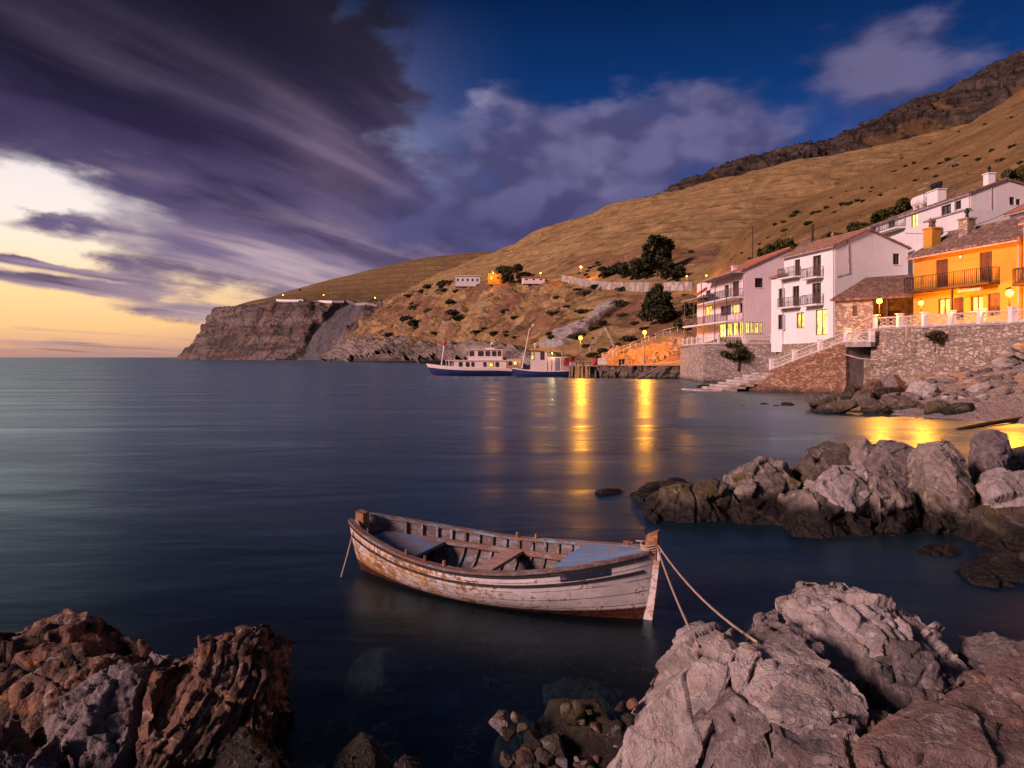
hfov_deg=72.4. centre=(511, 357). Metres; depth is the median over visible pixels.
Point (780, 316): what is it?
window
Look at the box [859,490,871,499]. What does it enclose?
rock
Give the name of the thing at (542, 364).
fishing boat
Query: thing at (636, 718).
loose stone
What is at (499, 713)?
loose stone
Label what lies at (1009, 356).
beach boulder
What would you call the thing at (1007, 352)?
beach boulder
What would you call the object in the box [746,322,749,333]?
window
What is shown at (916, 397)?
beach boulder
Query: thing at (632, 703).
loose stone
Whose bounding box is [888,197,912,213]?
bush
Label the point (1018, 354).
beach boulder
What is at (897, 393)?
beach boulder
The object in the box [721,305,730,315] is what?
window
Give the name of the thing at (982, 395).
beach boulder
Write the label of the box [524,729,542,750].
loose stone
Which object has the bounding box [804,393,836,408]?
rock
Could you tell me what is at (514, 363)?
fishing boat
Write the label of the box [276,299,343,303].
road wall
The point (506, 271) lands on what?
tree
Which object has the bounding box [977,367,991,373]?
beach boulder
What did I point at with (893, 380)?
rock
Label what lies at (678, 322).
bush
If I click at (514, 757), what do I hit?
loose stone
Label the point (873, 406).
rock
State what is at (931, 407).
rock
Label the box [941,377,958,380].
beach boulder
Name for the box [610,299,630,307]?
shrub
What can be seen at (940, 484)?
rock
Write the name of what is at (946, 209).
window
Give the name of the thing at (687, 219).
coastal hillside
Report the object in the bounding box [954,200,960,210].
window
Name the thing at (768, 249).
bush
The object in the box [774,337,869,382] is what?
foundation wall
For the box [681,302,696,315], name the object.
bush
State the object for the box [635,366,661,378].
slipway beam
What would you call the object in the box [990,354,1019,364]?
beach boulder
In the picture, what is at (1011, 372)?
beach boulder
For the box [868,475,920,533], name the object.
rock
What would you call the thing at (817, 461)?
rock
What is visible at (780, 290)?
door
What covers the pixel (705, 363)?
terrace wall
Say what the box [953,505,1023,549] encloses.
rock
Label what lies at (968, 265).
village house
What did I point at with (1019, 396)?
beach boulder
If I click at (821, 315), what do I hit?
door
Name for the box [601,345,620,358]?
ruined wall
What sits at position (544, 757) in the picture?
loose stone
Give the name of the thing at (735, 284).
door
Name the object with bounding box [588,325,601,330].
shrub
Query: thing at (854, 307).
window
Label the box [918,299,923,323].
street lamp
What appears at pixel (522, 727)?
loose stone
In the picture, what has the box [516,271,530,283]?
tree
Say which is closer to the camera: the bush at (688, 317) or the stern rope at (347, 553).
the stern rope at (347, 553)
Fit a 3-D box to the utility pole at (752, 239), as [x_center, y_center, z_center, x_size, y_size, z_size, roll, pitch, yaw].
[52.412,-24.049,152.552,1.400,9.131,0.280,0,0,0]
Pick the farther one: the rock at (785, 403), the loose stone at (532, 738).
the rock at (785, 403)
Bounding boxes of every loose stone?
[489,710,509,735]
[496,710,503,716]
[500,751,513,767]
[502,726,516,741]
[511,712,523,722]
[512,753,516,763]
[514,746,535,767]
[516,722,527,733]
[521,763,532,767]
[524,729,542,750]
[533,761,542,767]
[534,747,555,766]
[540,732,565,757]
[547,763,560,767]
[554,756,567,767]
[560,703,572,717]
[566,707,586,724]
[572,700,585,707]
[573,755,580,761]
[573,757,594,767]
[579,757,594,767]
[586,709,592,714]
[590,722,601,734]
[592,755,599,762]
[614,700,625,711]
[621,713,634,727]
[627,698,638,709]
[633,715,639,724]
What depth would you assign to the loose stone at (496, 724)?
4.88 m
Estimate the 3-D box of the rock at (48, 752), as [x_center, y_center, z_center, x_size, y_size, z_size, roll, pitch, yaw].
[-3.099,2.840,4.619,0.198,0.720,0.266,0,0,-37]
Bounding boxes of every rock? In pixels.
[0,608,153,750]
[0,720,35,758]
[0,751,56,767]
[33,735,58,767]
[43,651,171,767]
[135,624,294,767]
[210,718,291,767]
[330,731,389,767]
[393,754,420,767]
[512,698,623,767]
[595,488,623,494]
[607,620,737,767]
[630,477,689,502]
[636,477,738,523]
[693,687,773,767]
[722,455,801,501]
[724,627,763,696]
[728,499,783,525]
[744,639,869,754]
[745,610,824,658]
[765,718,859,767]
[773,581,970,693]
[777,488,874,538]
[781,402,794,404]
[791,441,851,489]
[803,465,869,518]
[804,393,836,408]
[810,399,858,413]
[840,384,860,399]
[848,437,874,466]
[851,388,873,401]
[853,648,1023,767]
[857,398,890,414]
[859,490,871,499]
[863,379,884,391]
[863,637,955,713]
[863,705,888,733]
[866,440,913,486]
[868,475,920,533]
[873,386,904,398]
[881,394,924,409]
[882,374,906,389]
[888,510,929,535]
[905,380,939,396]
[906,440,978,534]
[916,541,960,557]
[924,399,950,414]
[939,402,974,415]
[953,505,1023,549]
[955,548,1023,587]
[957,631,1023,669]
[968,429,1011,484]
[974,467,1023,507]
[1009,446,1023,470]
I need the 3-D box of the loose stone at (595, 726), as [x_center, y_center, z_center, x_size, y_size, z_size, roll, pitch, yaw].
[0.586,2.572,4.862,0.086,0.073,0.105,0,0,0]
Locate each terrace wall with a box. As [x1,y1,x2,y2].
[680,344,774,382]
[869,322,1023,380]
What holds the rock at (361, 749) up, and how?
in the sea
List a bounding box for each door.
[733,281,738,296]
[779,289,784,306]
[793,286,798,305]
[796,259,799,275]
[813,283,820,303]
[814,255,820,275]
[816,309,826,334]
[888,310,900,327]
[889,220,894,228]
[937,259,947,286]
[955,297,963,319]
[981,251,991,281]
[989,293,999,315]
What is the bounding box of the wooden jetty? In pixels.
[568,365,596,377]
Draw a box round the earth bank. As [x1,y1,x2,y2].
[607,329,695,363]
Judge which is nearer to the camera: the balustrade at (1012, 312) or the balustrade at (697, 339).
the balustrade at (1012, 312)
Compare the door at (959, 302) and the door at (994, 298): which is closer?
the door at (994, 298)
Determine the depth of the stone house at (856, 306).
60.74 m
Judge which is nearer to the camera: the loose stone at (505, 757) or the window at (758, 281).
the loose stone at (505, 757)
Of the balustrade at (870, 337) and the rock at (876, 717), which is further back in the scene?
the balustrade at (870, 337)
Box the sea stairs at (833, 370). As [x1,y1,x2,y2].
[737,342,864,394]
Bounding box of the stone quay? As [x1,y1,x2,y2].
[589,363,679,378]
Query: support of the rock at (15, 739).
in the sea
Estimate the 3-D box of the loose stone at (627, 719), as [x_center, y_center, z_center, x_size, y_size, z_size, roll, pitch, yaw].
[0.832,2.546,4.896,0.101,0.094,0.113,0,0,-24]
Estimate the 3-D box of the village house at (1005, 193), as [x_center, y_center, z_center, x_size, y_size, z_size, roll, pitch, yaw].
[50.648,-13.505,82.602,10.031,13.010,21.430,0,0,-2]
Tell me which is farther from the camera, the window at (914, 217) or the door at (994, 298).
the window at (914, 217)
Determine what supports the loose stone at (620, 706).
on the loose stone at (627, 719)
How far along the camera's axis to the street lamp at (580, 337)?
110.24 m
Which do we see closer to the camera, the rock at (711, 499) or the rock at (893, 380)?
the rock at (711, 499)
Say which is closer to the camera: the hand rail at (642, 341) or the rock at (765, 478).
the rock at (765, 478)
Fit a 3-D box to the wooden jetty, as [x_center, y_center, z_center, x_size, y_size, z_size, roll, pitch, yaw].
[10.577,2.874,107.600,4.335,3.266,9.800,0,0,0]
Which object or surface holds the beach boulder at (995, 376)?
on the pebble beach
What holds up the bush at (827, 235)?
on the village hillside at (978, 137)
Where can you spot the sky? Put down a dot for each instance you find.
(164, 164)
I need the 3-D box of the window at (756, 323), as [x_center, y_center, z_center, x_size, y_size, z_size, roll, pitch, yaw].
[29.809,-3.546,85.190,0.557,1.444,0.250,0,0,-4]
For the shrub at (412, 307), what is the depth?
520.98 m
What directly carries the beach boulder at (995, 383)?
on the pebble beach
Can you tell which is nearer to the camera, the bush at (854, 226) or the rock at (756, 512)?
the rock at (756, 512)
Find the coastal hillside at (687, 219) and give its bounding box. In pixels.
[320,124,967,374]
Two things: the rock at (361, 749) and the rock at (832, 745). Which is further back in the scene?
the rock at (361, 749)
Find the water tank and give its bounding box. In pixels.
[910,193,926,209]
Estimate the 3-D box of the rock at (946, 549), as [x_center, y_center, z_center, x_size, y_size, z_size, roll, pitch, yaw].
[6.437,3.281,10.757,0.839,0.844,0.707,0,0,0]
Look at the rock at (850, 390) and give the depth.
45.75 m
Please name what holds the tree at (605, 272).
on the coastal hillside at (687, 219)
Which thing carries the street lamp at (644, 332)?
on the stone quay
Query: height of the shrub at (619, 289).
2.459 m
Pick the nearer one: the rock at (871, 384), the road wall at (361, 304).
the rock at (871, 384)
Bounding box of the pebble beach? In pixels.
[848,359,1023,423]
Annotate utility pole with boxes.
[749,226,755,258]
[811,224,813,242]
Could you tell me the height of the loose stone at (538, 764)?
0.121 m
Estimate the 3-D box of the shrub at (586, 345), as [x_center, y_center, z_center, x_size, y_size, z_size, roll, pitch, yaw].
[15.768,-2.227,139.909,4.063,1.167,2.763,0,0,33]
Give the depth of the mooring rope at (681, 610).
6.23 m
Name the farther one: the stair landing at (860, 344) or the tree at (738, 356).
the tree at (738, 356)
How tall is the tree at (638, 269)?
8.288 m
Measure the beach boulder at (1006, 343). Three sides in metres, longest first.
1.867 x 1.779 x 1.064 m
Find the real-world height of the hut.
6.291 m
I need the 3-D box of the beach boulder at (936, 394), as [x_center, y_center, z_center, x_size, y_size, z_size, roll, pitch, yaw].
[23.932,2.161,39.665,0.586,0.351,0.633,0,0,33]
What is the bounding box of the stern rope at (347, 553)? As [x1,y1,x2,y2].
[340,531,353,576]
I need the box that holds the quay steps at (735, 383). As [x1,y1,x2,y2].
[681,372,772,390]
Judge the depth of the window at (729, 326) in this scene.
90.23 m
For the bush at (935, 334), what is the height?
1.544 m
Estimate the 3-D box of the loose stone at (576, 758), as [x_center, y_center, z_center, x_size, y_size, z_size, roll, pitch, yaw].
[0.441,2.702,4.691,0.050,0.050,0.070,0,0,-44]
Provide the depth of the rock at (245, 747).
4.77 m
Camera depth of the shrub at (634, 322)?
150.55 m
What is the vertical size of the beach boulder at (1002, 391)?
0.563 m
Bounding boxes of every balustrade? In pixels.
[682,335,770,345]
[768,328,851,369]
[810,334,859,351]
[843,329,875,342]
[872,306,1023,327]
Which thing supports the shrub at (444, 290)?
on the coastal hillside at (687, 219)
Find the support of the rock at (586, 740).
in the sea
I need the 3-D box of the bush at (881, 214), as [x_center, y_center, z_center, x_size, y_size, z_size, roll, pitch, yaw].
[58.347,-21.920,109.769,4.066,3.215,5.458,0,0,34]
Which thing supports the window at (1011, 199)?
in the village house at (1005, 193)
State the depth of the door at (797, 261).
75.98 m
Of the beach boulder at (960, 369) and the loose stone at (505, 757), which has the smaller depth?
the loose stone at (505, 757)
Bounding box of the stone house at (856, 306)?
[830,274,912,339]
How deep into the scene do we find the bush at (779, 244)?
127.41 m
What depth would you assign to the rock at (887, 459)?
13.76 m
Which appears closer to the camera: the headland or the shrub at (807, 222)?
the shrub at (807, 222)
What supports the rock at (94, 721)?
in the sea
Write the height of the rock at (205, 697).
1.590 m
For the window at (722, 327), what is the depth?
92.67 m
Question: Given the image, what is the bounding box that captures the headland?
[174,251,495,360]
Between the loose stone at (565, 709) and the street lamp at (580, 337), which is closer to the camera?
the loose stone at (565, 709)
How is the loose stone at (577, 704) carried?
on the loose stone at (575, 715)
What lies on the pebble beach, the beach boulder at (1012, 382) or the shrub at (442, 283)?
the beach boulder at (1012, 382)
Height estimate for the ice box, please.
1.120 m
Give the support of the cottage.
on the coastal hillside at (687, 219)
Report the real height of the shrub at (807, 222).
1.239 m
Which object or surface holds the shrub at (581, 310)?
on the coastal hillside at (687, 219)
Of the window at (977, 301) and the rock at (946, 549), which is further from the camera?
the window at (977, 301)
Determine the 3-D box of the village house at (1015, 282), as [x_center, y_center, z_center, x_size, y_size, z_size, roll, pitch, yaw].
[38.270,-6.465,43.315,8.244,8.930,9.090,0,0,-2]
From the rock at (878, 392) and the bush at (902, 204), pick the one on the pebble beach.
the rock at (878, 392)
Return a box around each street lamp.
[579,335,581,361]
[643,329,646,362]
[876,297,881,327]
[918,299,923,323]
[1005,287,1013,322]
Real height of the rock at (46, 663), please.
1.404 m
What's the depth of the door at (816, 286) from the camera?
72.82 m
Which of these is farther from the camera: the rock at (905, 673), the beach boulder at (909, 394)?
the beach boulder at (909, 394)
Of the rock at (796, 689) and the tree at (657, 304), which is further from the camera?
the tree at (657, 304)
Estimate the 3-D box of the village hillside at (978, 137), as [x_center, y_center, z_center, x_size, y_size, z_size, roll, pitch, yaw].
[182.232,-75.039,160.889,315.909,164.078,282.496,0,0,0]
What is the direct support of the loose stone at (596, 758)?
on the rock at (586, 740)
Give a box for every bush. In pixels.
[671,318,692,330]
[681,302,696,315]
[686,315,696,323]
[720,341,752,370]
[757,243,775,256]
[774,237,797,250]
[825,231,848,237]
[846,221,872,231]
[869,208,896,223]
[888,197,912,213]
[924,330,945,351]
[1000,164,1023,182]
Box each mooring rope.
[657,544,757,642]
[657,547,698,646]
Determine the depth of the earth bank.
112.26 m
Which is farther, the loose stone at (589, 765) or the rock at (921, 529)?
the rock at (921, 529)
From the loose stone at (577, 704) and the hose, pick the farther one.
the hose
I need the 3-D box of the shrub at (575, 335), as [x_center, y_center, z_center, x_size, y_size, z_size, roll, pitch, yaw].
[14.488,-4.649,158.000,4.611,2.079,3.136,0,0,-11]
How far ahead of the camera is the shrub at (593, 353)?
127.14 m
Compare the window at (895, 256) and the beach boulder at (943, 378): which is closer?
the beach boulder at (943, 378)
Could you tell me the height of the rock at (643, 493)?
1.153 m
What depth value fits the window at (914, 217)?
81.84 m
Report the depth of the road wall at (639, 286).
238.02 m
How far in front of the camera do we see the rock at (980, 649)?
5.63 m
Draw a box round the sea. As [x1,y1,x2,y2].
[0,357,1023,767]
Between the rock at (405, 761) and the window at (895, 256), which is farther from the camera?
the window at (895, 256)
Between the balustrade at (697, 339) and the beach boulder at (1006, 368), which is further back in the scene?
the balustrade at (697, 339)
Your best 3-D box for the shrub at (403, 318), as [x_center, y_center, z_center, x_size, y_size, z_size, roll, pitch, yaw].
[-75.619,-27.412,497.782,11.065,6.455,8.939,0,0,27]
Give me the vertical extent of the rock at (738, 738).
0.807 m
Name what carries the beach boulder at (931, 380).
on the pebble beach
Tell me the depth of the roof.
57.57 m
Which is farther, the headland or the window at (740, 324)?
the headland
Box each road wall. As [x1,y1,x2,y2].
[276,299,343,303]
[346,300,376,306]
[561,275,650,291]
[664,282,694,290]
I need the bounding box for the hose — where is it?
[843,327,906,360]
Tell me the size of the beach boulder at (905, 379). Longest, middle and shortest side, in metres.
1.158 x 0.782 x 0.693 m
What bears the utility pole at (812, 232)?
on the village hillside at (978, 137)
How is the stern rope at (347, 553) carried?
hanging from the rowing boat at (536, 573)
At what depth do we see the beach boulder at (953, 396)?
37.64 m
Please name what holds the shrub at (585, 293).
on the coastal hillside at (687, 219)
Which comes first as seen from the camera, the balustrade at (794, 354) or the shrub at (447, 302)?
the balustrade at (794, 354)
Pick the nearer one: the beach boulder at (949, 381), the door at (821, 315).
the beach boulder at (949, 381)
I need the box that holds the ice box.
[597,358,606,364]
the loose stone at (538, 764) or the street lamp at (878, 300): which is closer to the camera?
the loose stone at (538, 764)
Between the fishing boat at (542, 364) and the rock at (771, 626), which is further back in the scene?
the fishing boat at (542, 364)
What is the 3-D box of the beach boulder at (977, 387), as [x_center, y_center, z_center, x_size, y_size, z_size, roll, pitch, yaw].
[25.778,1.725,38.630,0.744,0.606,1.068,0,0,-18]
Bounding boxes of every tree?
[494,264,524,283]
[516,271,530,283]
[597,266,614,278]
[608,260,634,278]
[626,257,654,279]
[638,283,679,323]
[640,234,675,276]
[658,262,686,279]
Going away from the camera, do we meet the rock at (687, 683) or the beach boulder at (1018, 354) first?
the rock at (687, 683)
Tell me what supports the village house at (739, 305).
on the village hillside at (978, 137)
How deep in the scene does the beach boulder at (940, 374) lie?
44.81 m
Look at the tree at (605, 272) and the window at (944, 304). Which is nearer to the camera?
the window at (944, 304)
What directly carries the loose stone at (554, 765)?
on the loose stone
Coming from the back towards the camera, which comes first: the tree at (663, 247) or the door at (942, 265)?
the tree at (663, 247)
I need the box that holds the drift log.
[956,416,1021,429]
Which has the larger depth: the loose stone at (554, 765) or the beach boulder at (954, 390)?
the beach boulder at (954, 390)
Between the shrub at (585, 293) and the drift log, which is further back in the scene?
the shrub at (585, 293)
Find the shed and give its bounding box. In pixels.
[521,276,545,284]
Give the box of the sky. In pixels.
[0,0,1023,356]
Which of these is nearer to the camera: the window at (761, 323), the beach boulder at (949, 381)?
the beach boulder at (949, 381)
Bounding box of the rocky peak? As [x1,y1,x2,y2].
[644,49,1023,197]
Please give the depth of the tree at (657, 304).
139.74 m
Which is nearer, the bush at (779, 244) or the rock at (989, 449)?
the rock at (989, 449)
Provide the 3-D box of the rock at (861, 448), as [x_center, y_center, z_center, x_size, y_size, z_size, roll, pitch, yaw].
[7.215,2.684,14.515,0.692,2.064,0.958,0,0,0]
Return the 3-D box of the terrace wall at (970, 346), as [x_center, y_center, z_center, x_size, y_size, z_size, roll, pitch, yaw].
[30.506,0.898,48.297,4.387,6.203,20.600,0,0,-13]
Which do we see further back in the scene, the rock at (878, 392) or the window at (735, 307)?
the window at (735, 307)
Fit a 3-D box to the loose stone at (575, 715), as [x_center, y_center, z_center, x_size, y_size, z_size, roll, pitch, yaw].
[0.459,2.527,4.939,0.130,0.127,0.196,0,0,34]
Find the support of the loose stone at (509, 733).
on the loose stone at (496, 724)
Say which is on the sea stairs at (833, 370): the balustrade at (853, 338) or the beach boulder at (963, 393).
the balustrade at (853, 338)
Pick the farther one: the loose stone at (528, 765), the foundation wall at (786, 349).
the foundation wall at (786, 349)
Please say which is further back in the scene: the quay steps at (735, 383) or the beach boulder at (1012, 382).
the quay steps at (735, 383)
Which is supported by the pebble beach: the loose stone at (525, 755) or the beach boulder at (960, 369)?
the beach boulder at (960, 369)
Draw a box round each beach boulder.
[889,392,900,395]
[901,391,914,399]
[902,377,917,382]
[912,395,921,399]
[918,376,933,379]
[923,378,936,383]
[928,392,939,396]
[935,372,952,377]
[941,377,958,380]
[943,379,956,382]
[944,388,964,394]
[945,394,958,399]
[957,390,969,396]
[958,367,968,371]
[967,383,991,391]
[974,376,985,379]
[975,394,988,397]
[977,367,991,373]
[983,380,1007,387]
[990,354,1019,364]
[991,357,1014,367]
[991,373,1003,380]
[996,387,1014,395]
[998,355,1018,359]
[999,366,1011,369]
[1001,339,1023,351]
[1002,350,1012,354]
[1003,369,1016,376]
[1003,375,1013,379]
[1008,380,1017,383]
[1009,344,1023,353]
[1013,351,1023,358]
[1016,394,1023,399]
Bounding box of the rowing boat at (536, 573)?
[348,509,661,619]
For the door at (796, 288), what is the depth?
76.51 m
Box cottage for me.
[455,275,480,287]
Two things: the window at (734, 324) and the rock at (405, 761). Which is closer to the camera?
the rock at (405, 761)
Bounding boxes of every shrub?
[382,332,394,336]
[399,314,410,321]
[406,319,420,326]
[407,304,418,309]
[422,284,430,288]
[435,280,453,287]
[436,288,447,291]
[444,309,457,314]
[445,299,455,304]
[448,314,462,320]
[470,330,482,334]
[488,331,497,335]
[565,332,585,339]
[574,309,588,312]
[576,290,591,296]
[582,343,593,347]
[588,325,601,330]
[589,352,601,356]
[590,284,598,289]
[596,320,608,326]
[597,348,607,352]
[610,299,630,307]
[614,286,624,291]
[617,312,627,316]
[619,335,636,341]
[629,321,638,324]
[803,220,812,224]
[843,201,853,205]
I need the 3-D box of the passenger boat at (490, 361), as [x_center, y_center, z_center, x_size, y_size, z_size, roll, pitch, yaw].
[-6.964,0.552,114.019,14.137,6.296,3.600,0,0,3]
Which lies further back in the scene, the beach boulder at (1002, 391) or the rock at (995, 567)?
the beach boulder at (1002, 391)
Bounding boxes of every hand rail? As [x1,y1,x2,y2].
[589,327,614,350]
[612,326,677,356]
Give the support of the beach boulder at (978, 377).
on the pebble beach
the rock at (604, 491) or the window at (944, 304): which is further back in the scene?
the window at (944, 304)
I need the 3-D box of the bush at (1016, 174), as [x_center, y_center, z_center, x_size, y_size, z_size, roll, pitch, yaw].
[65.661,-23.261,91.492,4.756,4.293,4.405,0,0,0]
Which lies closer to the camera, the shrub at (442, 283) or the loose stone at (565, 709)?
the loose stone at (565, 709)
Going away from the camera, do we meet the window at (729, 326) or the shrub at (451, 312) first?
the window at (729, 326)
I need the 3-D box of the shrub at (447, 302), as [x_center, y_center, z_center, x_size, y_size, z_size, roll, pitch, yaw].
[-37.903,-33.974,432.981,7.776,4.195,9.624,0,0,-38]
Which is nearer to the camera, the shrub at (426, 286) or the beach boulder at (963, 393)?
the beach boulder at (963, 393)
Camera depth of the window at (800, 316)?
75.76 m
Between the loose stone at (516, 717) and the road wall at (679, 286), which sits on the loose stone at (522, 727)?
the loose stone at (516, 717)
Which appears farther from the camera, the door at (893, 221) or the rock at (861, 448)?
the door at (893, 221)
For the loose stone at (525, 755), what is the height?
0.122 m
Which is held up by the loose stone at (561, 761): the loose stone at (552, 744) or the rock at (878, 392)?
the loose stone at (552, 744)
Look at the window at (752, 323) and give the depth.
85.24 m
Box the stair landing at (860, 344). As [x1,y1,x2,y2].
[846,342,875,346]
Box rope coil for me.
[636,540,658,553]
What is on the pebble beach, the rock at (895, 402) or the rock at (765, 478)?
the rock at (895, 402)
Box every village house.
[681,247,793,343]
[768,227,911,351]
[862,165,1023,236]
[903,208,1023,326]
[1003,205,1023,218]
[1012,219,1023,285]
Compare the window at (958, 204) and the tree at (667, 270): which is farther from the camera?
the tree at (667, 270)
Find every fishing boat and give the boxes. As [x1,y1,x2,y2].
[507,359,521,374]
[511,324,568,376]
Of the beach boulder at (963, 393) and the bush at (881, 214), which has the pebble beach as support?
the beach boulder at (963, 393)
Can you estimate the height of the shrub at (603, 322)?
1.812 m
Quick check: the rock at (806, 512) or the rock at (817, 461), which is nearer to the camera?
the rock at (806, 512)
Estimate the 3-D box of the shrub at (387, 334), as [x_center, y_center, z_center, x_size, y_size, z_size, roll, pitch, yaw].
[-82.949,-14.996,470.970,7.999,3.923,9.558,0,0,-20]
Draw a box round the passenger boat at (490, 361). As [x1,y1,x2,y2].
[426,341,512,375]
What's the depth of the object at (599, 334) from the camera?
141.51 m
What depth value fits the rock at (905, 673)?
4.94 m
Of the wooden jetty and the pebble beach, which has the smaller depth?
the pebble beach
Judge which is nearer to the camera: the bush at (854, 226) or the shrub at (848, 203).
the bush at (854, 226)
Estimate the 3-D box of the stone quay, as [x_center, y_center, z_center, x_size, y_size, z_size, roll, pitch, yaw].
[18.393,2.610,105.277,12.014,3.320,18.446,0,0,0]
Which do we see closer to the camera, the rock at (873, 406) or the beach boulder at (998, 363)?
the rock at (873, 406)
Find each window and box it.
[705,305,711,315]
[720,325,724,336]
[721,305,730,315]
[725,324,731,336]
[732,304,737,314]
[733,323,737,335]
[738,322,742,335]
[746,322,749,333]
[751,322,753,333]
[755,278,762,287]
[755,322,758,333]
[760,322,762,333]
[778,314,784,329]
[796,312,803,328]
[853,306,857,316]
[892,254,898,264]
[910,214,916,228]
[938,298,949,315]
[942,204,950,214]
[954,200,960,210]
[970,296,982,311]
[1009,197,1014,205]
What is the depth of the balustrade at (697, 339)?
82.43 m
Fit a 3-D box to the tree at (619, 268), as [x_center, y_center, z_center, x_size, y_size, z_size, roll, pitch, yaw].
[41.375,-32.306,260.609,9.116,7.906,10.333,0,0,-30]
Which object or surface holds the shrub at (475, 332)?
on the coastal hillside at (687, 219)
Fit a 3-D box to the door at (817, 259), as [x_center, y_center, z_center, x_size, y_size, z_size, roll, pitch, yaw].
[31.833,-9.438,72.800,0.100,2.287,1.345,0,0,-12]
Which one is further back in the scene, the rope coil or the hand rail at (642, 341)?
the hand rail at (642, 341)
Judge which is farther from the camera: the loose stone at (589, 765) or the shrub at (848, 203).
the shrub at (848, 203)
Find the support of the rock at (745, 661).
on the rock at (687, 683)
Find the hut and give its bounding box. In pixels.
[487,273,502,284]
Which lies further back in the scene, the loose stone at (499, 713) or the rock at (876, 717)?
the loose stone at (499, 713)
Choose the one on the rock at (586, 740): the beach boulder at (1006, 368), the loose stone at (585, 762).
the loose stone at (585, 762)
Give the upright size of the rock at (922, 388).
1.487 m
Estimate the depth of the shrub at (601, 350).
127.93 m
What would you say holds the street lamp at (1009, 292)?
on the terrace paving
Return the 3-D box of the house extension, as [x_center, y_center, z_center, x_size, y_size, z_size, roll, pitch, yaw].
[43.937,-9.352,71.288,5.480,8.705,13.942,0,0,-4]
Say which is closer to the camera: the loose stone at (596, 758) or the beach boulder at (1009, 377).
the loose stone at (596, 758)
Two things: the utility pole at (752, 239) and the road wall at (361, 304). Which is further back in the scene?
the road wall at (361, 304)
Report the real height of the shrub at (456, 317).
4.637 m
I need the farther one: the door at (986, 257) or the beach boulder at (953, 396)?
the door at (986, 257)
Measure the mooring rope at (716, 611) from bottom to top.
0.169 m
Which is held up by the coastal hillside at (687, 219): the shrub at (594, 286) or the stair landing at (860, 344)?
the shrub at (594, 286)
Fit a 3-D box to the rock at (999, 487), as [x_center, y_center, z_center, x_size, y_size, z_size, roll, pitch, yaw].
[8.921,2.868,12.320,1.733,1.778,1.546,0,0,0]
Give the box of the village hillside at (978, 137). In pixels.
[698,89,1023,342]
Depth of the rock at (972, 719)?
3.96 m
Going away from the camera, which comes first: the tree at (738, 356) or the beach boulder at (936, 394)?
the beach boulder at (936, 394)
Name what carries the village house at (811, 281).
on the village hillside at (978, 137)
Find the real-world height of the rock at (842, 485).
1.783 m
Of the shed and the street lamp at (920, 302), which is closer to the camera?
the street lamp at (920, 302)
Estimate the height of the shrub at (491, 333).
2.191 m
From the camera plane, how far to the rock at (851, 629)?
5.57 m
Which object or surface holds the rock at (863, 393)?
on the pebble beach
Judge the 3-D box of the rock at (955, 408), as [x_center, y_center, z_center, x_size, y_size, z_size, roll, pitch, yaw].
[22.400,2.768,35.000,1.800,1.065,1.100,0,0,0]
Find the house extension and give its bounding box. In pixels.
[890,208,1009,274]
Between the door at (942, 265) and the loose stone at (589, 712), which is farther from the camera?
the door at (942, 265)
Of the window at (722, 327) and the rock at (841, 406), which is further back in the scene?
the window at (722, 327)
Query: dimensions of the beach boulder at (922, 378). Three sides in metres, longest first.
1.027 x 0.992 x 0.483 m
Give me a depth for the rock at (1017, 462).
14.45 m
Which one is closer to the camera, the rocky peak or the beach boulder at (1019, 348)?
the beach boulder at (1019, 348)
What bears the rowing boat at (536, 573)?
on the sea
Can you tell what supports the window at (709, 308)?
in the village house at (739, 305)
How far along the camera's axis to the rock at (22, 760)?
4.34 m
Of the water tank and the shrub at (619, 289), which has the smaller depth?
the water tank
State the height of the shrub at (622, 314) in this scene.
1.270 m
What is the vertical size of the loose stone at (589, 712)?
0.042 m
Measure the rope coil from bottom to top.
0.107 m
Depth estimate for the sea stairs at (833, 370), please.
56.77 m
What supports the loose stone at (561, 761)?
on the loose stone at (554, 765)
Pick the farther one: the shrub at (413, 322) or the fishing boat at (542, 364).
the shrub at (413, 322)
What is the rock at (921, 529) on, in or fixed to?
on the sea bed
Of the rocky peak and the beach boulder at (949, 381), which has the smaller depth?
the beach boulder at (949, 381)
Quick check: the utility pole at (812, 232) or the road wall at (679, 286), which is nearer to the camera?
the utility pole at (812, 232)

